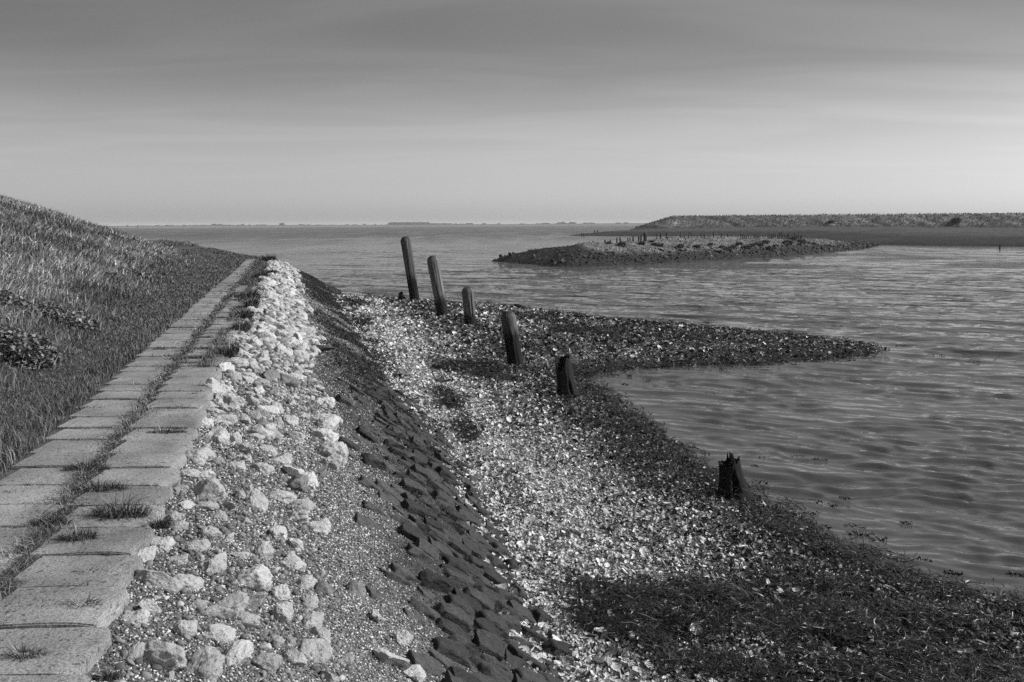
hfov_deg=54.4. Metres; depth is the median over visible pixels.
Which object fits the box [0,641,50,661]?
grass tuft
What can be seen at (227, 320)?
concrete slab
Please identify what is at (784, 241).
islet shrub
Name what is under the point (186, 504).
limestone rock
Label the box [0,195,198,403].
dike grass
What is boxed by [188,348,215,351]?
concrete slab
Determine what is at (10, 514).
concrete slab
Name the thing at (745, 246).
islet shrub
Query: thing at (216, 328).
concrete slab
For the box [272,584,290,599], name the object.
limestone rock
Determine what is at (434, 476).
basalt block
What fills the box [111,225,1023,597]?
water
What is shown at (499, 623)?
basalt block
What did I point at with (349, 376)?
basalt block
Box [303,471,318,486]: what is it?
limestone rock
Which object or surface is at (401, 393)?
basalt block
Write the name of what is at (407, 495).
basalt block
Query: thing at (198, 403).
concrete slab
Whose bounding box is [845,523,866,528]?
floating seaweed
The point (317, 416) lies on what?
limestone rock
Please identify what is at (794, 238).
islet shrub
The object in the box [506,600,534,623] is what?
basalt block
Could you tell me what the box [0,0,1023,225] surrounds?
sky
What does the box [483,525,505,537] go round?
basalt block
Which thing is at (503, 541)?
basalt block
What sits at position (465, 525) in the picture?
basalt block
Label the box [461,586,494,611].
basalt block
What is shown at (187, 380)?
concrete slab
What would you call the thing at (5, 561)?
concrete slab
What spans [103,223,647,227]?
shore
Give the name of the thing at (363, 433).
basalt block
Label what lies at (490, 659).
basalt block
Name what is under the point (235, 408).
limestone rock
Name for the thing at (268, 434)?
limestone rock
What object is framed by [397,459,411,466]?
basalt block
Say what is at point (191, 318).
concrete slab
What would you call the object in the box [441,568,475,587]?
basalt block
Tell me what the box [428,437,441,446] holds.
basalt block
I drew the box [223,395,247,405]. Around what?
limestone rock
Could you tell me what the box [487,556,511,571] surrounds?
basalt block
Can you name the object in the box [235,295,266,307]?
grass tuft
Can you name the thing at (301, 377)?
limestone rock
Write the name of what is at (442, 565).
basalt block
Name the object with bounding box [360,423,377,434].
basalt block
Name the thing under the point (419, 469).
basalt block
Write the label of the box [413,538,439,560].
basalt block
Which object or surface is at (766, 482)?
floating seaweed
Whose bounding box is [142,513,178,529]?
grass tuft
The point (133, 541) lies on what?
concrete slab
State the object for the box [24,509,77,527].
grass tuft
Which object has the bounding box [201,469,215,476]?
limestone rock
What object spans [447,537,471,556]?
basalt block
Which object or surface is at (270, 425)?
limestone rock
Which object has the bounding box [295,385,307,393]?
limestone rock
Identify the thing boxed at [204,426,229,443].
limestone rock
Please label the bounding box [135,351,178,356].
concrete slab
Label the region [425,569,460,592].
basalt block
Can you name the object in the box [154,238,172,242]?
leafy bush
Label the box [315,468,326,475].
limestone rock
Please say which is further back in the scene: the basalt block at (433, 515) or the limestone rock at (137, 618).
the basalt block at (433, 515)
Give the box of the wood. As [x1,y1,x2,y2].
[386,222,451,224]
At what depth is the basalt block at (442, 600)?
7.06 m
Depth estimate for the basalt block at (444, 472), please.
11.87 m
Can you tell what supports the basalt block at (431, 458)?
on the embankment
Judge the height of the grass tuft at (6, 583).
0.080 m
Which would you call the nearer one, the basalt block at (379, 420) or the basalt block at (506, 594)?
the basalt block at (506, 594)
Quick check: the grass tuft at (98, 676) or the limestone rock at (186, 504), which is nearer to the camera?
the grass tuft at (98, 676)
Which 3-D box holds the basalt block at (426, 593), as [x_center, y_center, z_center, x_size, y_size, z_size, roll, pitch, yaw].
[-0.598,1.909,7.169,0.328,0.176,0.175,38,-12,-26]
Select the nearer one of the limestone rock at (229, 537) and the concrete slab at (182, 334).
the limestone rock at (229, 537)
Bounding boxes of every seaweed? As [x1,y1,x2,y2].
[333,291,1023,681]
[752,479,768,483]
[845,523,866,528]
[848,530,862,534]
[869,535,887,540]
[915,556,932,561]
[944,569,963,574]
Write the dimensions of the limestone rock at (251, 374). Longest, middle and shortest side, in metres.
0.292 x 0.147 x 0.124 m
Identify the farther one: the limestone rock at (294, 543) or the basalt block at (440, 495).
the basalt block at (440, 495)
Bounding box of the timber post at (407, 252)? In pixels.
[401,236,419,298]
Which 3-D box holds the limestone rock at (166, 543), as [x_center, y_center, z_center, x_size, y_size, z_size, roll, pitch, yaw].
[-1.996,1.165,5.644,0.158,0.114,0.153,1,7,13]
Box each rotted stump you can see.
[398,291,406,298]
[717,451,754,502]
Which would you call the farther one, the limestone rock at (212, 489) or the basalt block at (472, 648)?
the limestone rock at (212, 489)
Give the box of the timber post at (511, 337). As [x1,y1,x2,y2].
[501,311,523,365]
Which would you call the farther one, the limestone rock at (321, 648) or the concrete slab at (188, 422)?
the concrete slab at (188, 422)
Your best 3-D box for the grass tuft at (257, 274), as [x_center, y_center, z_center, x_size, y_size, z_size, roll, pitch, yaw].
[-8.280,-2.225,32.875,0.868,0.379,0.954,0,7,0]
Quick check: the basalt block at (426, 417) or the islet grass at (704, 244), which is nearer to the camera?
the basalt block at (426, 417)
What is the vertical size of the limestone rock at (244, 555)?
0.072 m
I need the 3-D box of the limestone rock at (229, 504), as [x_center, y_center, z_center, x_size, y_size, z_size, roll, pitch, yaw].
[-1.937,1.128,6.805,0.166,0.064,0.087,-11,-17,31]
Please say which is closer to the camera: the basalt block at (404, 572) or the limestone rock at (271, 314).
the basalt block at (404, 572)
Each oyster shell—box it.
[594,627,606,632]
[689,623,702,634]
[957,647,973,653]
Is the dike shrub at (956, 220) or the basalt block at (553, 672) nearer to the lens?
the basalt block at (553, 672)
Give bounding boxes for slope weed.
[299,270,559,539]
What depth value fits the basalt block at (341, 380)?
15.62 m
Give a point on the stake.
(645, 236)
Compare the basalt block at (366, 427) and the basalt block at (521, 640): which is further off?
the basalt block at (366, 427)
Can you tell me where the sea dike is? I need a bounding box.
[570,214,1023,246]
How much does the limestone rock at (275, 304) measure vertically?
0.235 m
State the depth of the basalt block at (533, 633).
7.58 m
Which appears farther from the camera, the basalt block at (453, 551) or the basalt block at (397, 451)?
the basalt block at (397, 451)
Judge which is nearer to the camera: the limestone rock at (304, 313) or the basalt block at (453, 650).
the basalt block at (453, 650)
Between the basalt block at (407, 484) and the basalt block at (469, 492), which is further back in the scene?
the basalt block at (469, 492)
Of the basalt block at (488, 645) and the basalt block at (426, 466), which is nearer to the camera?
the basalt block at (488, 645)
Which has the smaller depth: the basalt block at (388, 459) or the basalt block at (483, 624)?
the basalt block at (483, 624)
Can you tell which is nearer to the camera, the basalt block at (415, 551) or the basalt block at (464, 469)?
the basalt block at (415, 551)
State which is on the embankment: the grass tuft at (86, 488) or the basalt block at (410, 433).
the basalt block at (410, 433)
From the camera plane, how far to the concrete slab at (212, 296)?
24.03 m
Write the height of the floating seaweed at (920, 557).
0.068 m
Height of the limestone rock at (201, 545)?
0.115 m
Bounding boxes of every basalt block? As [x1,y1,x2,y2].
[324,364,339,372]
[332,379,347,385]
[335,394,353,407]
[336,377,351,384]
[338,436,359,451]
[342,372,356,379]
[348,385,367,396]
[348,450,362,462]
[350,390,360,396]
[351,433,372,446]
[353,396,370,405]
[353,512,379,529]
[355,426,377,442]
[359,419,377,428]
[359,469,376,480]
[359,474,382,491]
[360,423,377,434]
[361,500,388,517]
[363,452,386,470]
[363,490,382,500]
[365,585,387,601]
[367,390,382,400]
[371,419,383,428]
[373,412,395,424]
[374,416,387,425]
[375,478,397,494]
[376,386,390,396]
[376,390,388,400]
[376,400,393,409]
[376,447,391,455]
[376,567,416,587]
[378,433,387,440]
[378,491,400,504]
[379,404,393,413]
[382,429,402,440]
[383,410,396,418]
[383,438,404,450]
[383,461,401,472]
[383,488,402,503]
[384,455,401,467]
[386,416,403,427]
[386,424,405,432]
[387,446,408,456]
[387,513,416,526]
[390,562,420,584]
[391,396,404,403]
[391,401,405,411]
[391,483,404,493]
[392,427,408,439]
[392,471,416,480]
[392,505,407,516]
[393,412,407,420]
[394,389,409,399]
[396,419,412,430]
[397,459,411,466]
[398,522,427,541]
[398,663,439,681]
[399,478,426,495]
[401,456,415,464]
[401,492,423,504]
[401,499,428,517]
[402,607,427,621]
[404,443,424,453]
[405,420,420,431]
[406,431,422,440]
[406,451,422,459]
[406,468,426,484]
[406,542,433,563]
[407,650,441,678]
[408,514,425,528]
[409,435,424,446]
[409,555,435,572]
[409,596,440,620]
[410,415,422,422]
[410,456,433,469]
[410,464,430,479]
[411,418,424,427]
[412,449,427,462]
[413,403,426,411]
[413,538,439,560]
[415,494,440,507]
[416,431,430,437]
[416,444,432,456]
[416,586,435,598]
[417,410,431,418]
[418,421,432,431]
[418,570,450,593]
[419,435,430,443]
[420,414,432,420]
[420,482,432,492]
[420,525,450,543]
[422,430,434,438]
[422,465,440,480]
[424,442,438,450]
[424,453,441,463]
[424,505,437,518]
[424,515,444,528]
[425,468,439,482]
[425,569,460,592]
[426,478,448,493]
[427,461,438,468]
[427,535,462,559]
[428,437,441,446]
[428,536,452,555]
[428,648,453,668]
[429,490,454,506]
[430,506,452,519]
[430,637,470,669]
[432,602,473,633]
[434,438,447,449]
[434,453,457,467]
[434,466,456,481]
[434,518,454,532]
[435,480,450,495]
[435,499,455,509]
[435,617,472,640]
[437,527,463,544]
[438,515,464,531]
[439,449,452,460]
[439,563,466,574]
[440,439,452,447]
[440,555,468,575]
[440,599,466,613]
[440,669,466,681]
[441,481,459,495]
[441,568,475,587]
[443,478,462,489]
[443,507,466,521]
[443,594,474,617]
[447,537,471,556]
[447,634,481,656]
[448,666,481,681]
[451,468,463,475]
[453,519,475,531]
[453,556,483,576]
[454,496,473,507]
[454,533,473,543]
[454,587,482,610]
[455,460,473,470]
[455,473,471,482]
[455,499,478,513]
[455,505,474,515]
[457,509,481,526]
[458,466,473,474]
[459,531,484,548]
[461,538,485,559]
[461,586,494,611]
[463,482,483,495]
[464,475,481,483]
[464,503,484,521]
[464,555,493,569]
[465,493,482,505]
[465,529,488,542]
[466,490,484,504]
[469,523,490,535]
[469,655,512,681]
[471,491,486,501]
[471,631,504,661]
[471,672,498,681]
[472,504,492,517]
[472,578,496,592]
[472,617,501,639]
[473,576,494,587]
[473,584,506,603]
[473,629,507,652]
[475,610,509,638]
[478,565,508,588]
[479,547,494,556]
[480,542,503,559]
[480,653,513,676]
[482,535,498,541]
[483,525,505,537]
[485,519,499,528]
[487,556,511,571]
[489,518,507,526]
[489,541,513,558]
[493,600,525,621]
[494,536,507,544]
[494,587,522,605]
[496,614,520,631]
[502,559,524,570]
[503,639,528,651]
[504,649,532,669]
[506,572,516,582]
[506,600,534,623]
[507,644,545,671]
[508,591,525,604]
[509,583,529,599]
[510,636,540,651]
[510,667,547,681]
[512,673,526,681]
[521,625,548,642]
[530,608,552,625]
[530,624,546,635]
[539,657,555,668]
[540,638,572,659]
[542,672,562,681]
[545,668,565,679]
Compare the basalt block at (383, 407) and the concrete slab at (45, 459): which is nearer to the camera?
the concrete slab at (45, 459)
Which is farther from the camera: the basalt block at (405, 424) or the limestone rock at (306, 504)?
the basalt block at (405, 424)
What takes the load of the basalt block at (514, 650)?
on the embankment
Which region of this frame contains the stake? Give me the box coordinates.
[643,232,646,240]
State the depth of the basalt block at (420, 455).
12.23 m
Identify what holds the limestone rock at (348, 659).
on the embankment
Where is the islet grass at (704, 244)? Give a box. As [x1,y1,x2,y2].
[576,235,841,249]
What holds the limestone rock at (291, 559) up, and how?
on the embankment
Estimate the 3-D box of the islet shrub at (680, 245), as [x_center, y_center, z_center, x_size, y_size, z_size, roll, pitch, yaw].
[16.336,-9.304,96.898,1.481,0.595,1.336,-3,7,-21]
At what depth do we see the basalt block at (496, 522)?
10.77 m
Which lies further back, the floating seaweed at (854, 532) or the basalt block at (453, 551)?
the floating seaweed at (854, 532)
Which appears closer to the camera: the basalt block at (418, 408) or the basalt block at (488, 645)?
the basalt block at (488, 645)
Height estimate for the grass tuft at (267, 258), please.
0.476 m
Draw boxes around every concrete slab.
[0,468,78,485]
[0,485,72,504]
[0,504,63,527]
[0,527,44,553]
[0,553,24,574]
[0,586,129,629]
[0,627,111,675]
[0,674,89,681]
[2,555,143,589]
[11,452,104,469]
[28,440,113,453]
[29,527,154,557]
[43,428,121,440]
[50,505,164,529]
[56,416,131,428]
[68,407,140,418]
[68,486,173,506]
[79,400,143,408]
[83,468,180,486]
[89,391,153,400]
[97,384,156,392]
[99,452,186,468]
[104,377,159,384]
[107,439,192,454]
[112,371,166,378]
[118,366,168,372]
[118,428,197,440]
[124,360,172,366]
[128,416,201,429]
[130,356,171,361]
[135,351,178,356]
[137,408,206,417]
[141,348,180,352]
[144,399,210,408]
[145,343,185,348]
[150,391,212,400]
[151,340,191,343]
[155,336,192,340]
[156,384,211,392]
[157,333,192,336]
[161,330,195,333]
[161,377,219,384]
[168,324,201,327]
[168,371,221,378]
[169,328,194,329]
[171,322,202,324]
[171,366,222,372]
[175,320,204,321]
[176,361,224,366]
[177,317,205,319]
[183,312,210,314]
[183,315,208,316]
[183,357,227,360]
[184,351,225,356]
[187,311,211,312]
[188,309,214,310]
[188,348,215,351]
[190,307,213,308]
[192,305,214,306]
[193,343,230,347]
[194,340,234,344]
[195,302,217,303]
[197,336,235,340]
[198,300,220,301]
[201,296,221,297]
[201,330,239,333]
[201,333,237,336]
[204,327,232,330]
[209,322,239,324]
[210,325,232,326]
[212,319,242,321]
[215,317,243,319]
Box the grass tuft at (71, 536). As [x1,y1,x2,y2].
[45,518,110,545]
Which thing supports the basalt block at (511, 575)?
on the embankment
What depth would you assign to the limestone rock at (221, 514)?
6.53 m
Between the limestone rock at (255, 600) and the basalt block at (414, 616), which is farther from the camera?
the basalt block at (414, 616)
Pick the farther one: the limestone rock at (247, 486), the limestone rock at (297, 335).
the limestone rock at (297, 335)
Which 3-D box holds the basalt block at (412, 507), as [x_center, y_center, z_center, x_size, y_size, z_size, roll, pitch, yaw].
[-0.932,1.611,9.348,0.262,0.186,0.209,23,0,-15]
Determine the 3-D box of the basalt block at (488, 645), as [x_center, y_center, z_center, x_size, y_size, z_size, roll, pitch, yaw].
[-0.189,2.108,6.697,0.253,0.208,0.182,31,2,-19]
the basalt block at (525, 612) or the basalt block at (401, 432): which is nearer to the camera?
the basalt block at (525, 612)
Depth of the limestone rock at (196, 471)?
7.23 m
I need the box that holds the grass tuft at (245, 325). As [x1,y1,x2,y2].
[226,317,258,331]
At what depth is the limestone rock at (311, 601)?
5.70 m
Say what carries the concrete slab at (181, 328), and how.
on the ground at (3, 475)
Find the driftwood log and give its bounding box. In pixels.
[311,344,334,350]
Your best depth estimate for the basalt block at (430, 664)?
5.78 m
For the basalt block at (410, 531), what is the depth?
8.34 m
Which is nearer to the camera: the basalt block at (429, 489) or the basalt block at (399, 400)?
the basalt block at (429, 489)
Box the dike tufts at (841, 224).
[636,212,1023,226]
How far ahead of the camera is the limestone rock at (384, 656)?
5.49 m
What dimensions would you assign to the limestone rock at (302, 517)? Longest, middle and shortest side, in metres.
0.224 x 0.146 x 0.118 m
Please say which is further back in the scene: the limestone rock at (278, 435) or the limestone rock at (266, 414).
the limestone rock at (266, 414)
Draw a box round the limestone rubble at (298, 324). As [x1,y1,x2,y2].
[102,260,353,681]
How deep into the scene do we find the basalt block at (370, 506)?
8.55 m
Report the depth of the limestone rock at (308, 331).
20.04 m
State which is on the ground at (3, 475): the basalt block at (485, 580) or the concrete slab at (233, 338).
the concrete slab at (233, 338)
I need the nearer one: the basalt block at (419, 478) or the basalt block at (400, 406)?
the basalt block at (419, 478)
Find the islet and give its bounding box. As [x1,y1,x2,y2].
[492,236,879,266]
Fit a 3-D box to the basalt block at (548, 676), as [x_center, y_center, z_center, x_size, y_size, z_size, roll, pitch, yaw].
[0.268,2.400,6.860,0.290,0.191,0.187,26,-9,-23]
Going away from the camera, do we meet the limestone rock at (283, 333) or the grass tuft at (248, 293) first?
the limestone rock at (283, 333)
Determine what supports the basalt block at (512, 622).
on the embankment
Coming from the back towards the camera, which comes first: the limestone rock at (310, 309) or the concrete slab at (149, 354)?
the limestone rock at (310, 309)
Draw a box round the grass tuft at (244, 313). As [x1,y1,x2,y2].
[231,303,259,318]
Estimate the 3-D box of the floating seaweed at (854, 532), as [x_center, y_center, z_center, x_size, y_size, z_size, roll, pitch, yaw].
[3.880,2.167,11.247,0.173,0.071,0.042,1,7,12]
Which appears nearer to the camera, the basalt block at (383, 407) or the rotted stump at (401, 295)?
the basalt block at (383, 407)
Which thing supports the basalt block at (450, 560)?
on the embankment
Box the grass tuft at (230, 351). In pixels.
[213,340,243,356]
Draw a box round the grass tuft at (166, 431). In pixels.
[145,426,189,433]
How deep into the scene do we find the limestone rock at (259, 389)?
11.36 m
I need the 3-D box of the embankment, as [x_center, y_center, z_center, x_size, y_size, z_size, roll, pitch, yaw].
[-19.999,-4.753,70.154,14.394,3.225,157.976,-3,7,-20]
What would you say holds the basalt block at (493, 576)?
on the embankment
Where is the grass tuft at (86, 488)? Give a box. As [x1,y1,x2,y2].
[65,474,133,495]
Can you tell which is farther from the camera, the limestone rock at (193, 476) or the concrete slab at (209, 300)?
the concrete slab at (209, 300)
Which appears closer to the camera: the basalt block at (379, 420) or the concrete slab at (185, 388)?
the concrete slab at (185, 388)
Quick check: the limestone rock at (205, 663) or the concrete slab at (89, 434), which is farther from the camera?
the concrete slab at (89, 434)
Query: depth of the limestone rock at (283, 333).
17.74 m
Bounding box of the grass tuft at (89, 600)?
[50,594,104,607]
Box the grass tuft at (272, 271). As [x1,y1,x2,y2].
[266,269,278,273]
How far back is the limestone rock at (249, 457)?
8.20 m
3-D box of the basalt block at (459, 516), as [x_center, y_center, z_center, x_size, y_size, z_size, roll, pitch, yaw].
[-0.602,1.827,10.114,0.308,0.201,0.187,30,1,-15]
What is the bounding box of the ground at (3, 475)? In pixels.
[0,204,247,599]
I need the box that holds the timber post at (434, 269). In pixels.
[427,255,448,315]
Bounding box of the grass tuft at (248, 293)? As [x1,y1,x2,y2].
[233,283,263,299]
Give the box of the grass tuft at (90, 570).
[72,565,103,573]
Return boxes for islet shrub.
[616,241,626,246]
[675,243,684,247]
[740,244,750,248]
[756,242,765,245]
[782,238,791,243]
[789,236,797,240]
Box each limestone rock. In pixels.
[122,608,150,627]
[126,642,144,660]
[134,569,183,591]
[137,545,157,561]
[138,599,161,612]
[142,640,186,671]
[150,536,175,551]
[165,670,174,681]
[167,511,184,521]
[168,554,187,564]
[172,521,188,531]
[172,619,196,636]
[173,485,188,492]
[173,573,203,590]
[179,500,194,508]
[179,539,210,551]
[180,469,199,481]
[183,469,200,473]
[184,446,215,462]
[186,646,224,681]
[187,452,207,465]
[188,599,206,609]
[193,476,227,501]
[194,501,219,511]
[198,551,226,573]
[199,470,210,479]
[199,525,220,539]
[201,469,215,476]
[201,623,236,643]
[202,417,213,426]
[203,377,230,392]
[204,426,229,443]
[204,591,248,618]
[206,407,225,414]
[210,401,216,407]
[211,457,224,466]
[213,391,222,398]
[213,398,223,406]
[213,414,237,424]
[214,510,227,521]
[217,362,234,372]
[218,404,239,412]
[221,501,235,508]
[222,369,241,380]
[222,392,234,397]
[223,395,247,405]
[223,532,233,542]
[223,639,253,665]
[225,357,248,368]
[225,461,245,471]
[230,431,241,442]
[230,552,249,559]
[231,612,258,630]
[232,335,249,340]
[233,460,244,469]
[234,442,253,454]
[234,490,245,500]
[235,413,251,424]
[237,564,272,591]
[239,348,252,357]
[239,455,251,463]
[241,372,260,378]
[241,517,252,526]
[242,376,255,382]
[242,483,252,489]
[243,395,259,405]
[243,408,261,420]
[245,391,254,396]
[245,488,268,510]
[245,591,267,610]
[246,336,260,347]
[246,359,261,371]
[246,433,265,440]
[247,425,274,439]
[249,385,264,394]
[250,462,274,475]
[250,652,281,673]
[252,328,269,334]
[253,378,270,388]
[253,541,273,559]
[254,393,264,398]
[255,350,268,360]
[255,405,279,416]
[256,331,276,339]
[256,418,268,425]
[258,276,270,280]
[258,284,268,289]
[258,398,270,404]
[259,410,270,418]
[259,445,277,455]
[260,337,275,344]
[262,290,272,294]
[262,310,274,317]
[262,369,280,380]
[264,293,277,299]
[264,423,276,429]
[265,280,276,286]
[265,302,278,306]
[265,427,282,441]
[266,298,279,303]
[267,524,286,539]
[268,634,284,647]
[269,490,296,502]
[270,401,283,413]
[271,386,286,396]
[271,452,292,464]
[271,601,293,623]
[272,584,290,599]
[273,322,285,328]
[274,344,292,355]
[274,416,283,428]
[275,329,288,337]
[277,278,286,284]
[280,374,301,387]
[281,649,307,666]
[282,415,298,426]
[282,551,306,570]
[283,465,304,475]
[284,636,296,646]
[285,337,298,344]
[286,432,305,440]
[287,329,295,334]
[287,373,305,381]
[287,474,308,492]
[287,510,309,523]
[287,538,303,549]
[292,498,315,511]
[293,332,301,339]
[293,349,309,361]
[294,299,305,306]
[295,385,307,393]
[295,446,304,452]
[295,574,316,589]
[296,310,307,319]
[299,638,332,662]
[300,326,314,336]
[300,342,306,348]
[301,413,310,418]
[302,593,318,610]
[302,611,323,628]
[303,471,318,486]
[304,305,313,313]
[309,346,317,356]
[309,517,330,534]
[310,428,338,441]
[311,626,330,644]
[313,413,342,424]
[314,397,323,403]
[314,441,348,464]
[314,580,332,597]
[315,414,339,431]
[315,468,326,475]
[320,453,342,471]
[320,670,339,681]
[321,396,335,408]
[337,653,354,665]
[345,580,365,599]
[370,609,384,623]
[372,647,408,666]
[392,629,412,644]
[403,664,426,681]
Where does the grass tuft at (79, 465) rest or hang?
on the ground at (3, 475)
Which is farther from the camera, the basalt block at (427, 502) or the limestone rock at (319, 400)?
the limestone rock at (319, 400)
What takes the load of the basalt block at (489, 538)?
on the embankment
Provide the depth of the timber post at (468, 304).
31.37 m
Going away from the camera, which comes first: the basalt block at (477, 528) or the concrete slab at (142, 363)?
the basalt block at (477, 528)
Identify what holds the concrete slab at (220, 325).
on the ground at (3, 475)
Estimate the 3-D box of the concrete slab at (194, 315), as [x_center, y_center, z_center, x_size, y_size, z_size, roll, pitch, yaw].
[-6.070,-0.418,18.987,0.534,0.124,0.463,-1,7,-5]
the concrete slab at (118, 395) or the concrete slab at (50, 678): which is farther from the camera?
the concrete slab at (118, 395)
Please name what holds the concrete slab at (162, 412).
on the ground at (3, 475)
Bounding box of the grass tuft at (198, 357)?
[184,355,211,358]
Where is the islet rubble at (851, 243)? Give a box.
[494,236,882,266]
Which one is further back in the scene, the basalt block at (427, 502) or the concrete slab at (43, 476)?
the basalt block at (427, 502)
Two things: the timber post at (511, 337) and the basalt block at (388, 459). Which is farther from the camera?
the timber post at (511, 337)
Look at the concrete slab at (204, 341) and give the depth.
14.79 m
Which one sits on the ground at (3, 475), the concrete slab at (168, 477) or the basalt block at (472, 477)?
the concrete slab at (168, 477)
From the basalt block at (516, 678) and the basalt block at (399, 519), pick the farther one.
the basalt block at (399, 519)
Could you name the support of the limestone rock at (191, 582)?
on the embankment
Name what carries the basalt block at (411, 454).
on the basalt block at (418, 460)
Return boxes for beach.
[355,297,1023,681]
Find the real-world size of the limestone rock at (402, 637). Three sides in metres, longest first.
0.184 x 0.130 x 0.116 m
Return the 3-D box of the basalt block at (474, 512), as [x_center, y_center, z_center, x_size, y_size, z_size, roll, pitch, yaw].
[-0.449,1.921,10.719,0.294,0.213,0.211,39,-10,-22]
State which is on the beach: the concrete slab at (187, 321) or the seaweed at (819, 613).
the seaweed at (819, 613)
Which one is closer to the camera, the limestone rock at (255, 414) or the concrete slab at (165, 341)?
the limestone rock at (255, 414)
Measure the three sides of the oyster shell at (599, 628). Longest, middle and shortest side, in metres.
0.105 x 0.048 x 0.035 m
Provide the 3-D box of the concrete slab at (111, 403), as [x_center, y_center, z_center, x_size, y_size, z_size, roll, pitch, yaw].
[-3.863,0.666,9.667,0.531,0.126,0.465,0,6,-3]
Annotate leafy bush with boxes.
[0,288,41,318]
[0,321,65,369]
[32,301,103,330]
[103,271,127,285]
[122,266,155,281]
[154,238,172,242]
[163,240,197,246]
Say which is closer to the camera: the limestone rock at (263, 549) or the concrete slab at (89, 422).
the limestone rock at (263, 549)
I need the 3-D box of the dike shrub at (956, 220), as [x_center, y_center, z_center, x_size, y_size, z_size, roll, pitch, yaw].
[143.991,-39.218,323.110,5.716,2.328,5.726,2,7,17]
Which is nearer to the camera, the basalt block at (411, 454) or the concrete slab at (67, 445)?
the concrete slab at (67, 445)
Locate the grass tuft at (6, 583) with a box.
[0,576,25,591]
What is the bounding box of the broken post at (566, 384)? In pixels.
[555,353,579,397]
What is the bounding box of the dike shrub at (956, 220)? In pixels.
[949,217,963,222]
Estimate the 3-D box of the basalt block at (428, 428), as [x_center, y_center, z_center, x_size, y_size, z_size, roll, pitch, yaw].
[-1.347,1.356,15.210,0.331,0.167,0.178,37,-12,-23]
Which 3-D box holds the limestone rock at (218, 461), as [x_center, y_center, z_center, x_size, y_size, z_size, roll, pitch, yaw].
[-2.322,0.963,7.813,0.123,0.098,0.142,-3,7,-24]
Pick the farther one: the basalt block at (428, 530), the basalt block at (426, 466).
the basalt block at (426, 466)
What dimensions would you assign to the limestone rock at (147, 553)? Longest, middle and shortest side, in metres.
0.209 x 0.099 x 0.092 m
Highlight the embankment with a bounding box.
[86,289,562,681]
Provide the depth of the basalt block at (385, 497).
9.29 m
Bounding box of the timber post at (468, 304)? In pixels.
[462,286,476,324]
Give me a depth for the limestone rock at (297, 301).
27.36 m
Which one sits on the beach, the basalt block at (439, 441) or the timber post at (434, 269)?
the timber post at (434, 269)
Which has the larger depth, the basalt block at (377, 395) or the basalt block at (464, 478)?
the basalt block at (377, 395)
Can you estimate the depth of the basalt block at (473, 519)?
10.30 m
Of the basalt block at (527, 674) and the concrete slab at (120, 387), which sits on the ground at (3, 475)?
the concrete slab at (120, 387)
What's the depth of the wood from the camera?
3394.79 m
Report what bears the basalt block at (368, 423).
on the embankment
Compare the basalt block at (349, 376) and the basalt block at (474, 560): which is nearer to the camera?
the basalt block at (474, 560)
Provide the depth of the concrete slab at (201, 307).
20.89 m
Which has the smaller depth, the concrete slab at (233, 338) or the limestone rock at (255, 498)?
the limestone rock at (255, 498)
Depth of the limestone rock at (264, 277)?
32.26 m
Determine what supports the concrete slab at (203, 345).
on the ground at (3, 475)
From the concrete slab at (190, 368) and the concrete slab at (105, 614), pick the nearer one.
the concrete slab at (105, 614)
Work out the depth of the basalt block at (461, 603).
7.22 m
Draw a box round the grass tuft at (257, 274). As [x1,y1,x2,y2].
[252,270,269,276]
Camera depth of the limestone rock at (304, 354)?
15.90 m
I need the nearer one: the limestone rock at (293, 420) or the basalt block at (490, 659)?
the basalt block at (490, 659)
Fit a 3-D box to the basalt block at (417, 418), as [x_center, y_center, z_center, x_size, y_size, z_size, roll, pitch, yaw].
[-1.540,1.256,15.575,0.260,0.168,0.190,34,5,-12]
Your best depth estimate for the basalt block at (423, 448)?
12.84 m
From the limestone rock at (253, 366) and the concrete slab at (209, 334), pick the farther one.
the concrete slab at (209, 334)
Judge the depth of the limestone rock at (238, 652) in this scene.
4.54 m
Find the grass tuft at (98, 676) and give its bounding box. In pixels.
[89,667,124,681]
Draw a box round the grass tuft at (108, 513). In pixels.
[80,484,172,521]
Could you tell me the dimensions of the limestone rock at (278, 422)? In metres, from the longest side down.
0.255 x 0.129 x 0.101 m
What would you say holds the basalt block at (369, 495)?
on the embankment
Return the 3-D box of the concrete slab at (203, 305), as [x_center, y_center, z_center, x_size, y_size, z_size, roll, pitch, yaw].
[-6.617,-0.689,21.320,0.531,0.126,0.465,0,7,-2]
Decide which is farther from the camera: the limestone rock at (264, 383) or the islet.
the islet
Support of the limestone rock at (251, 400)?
on the embankment
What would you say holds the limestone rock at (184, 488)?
on the embankment
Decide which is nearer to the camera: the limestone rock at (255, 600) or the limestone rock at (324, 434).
the limestone rock at (255, 600)
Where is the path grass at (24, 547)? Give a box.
[0,259,259,674]
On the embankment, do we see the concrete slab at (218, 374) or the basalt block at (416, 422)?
the basalt block at (416, 422)
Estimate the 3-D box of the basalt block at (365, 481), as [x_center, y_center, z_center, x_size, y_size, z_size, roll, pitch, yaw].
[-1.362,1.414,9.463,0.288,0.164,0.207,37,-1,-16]
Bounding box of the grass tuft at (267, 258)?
[259,254,279,260]
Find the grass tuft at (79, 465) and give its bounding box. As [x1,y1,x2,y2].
[60,454,113,472]
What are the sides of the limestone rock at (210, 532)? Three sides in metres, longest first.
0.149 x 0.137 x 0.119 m
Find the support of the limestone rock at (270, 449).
on the embankment

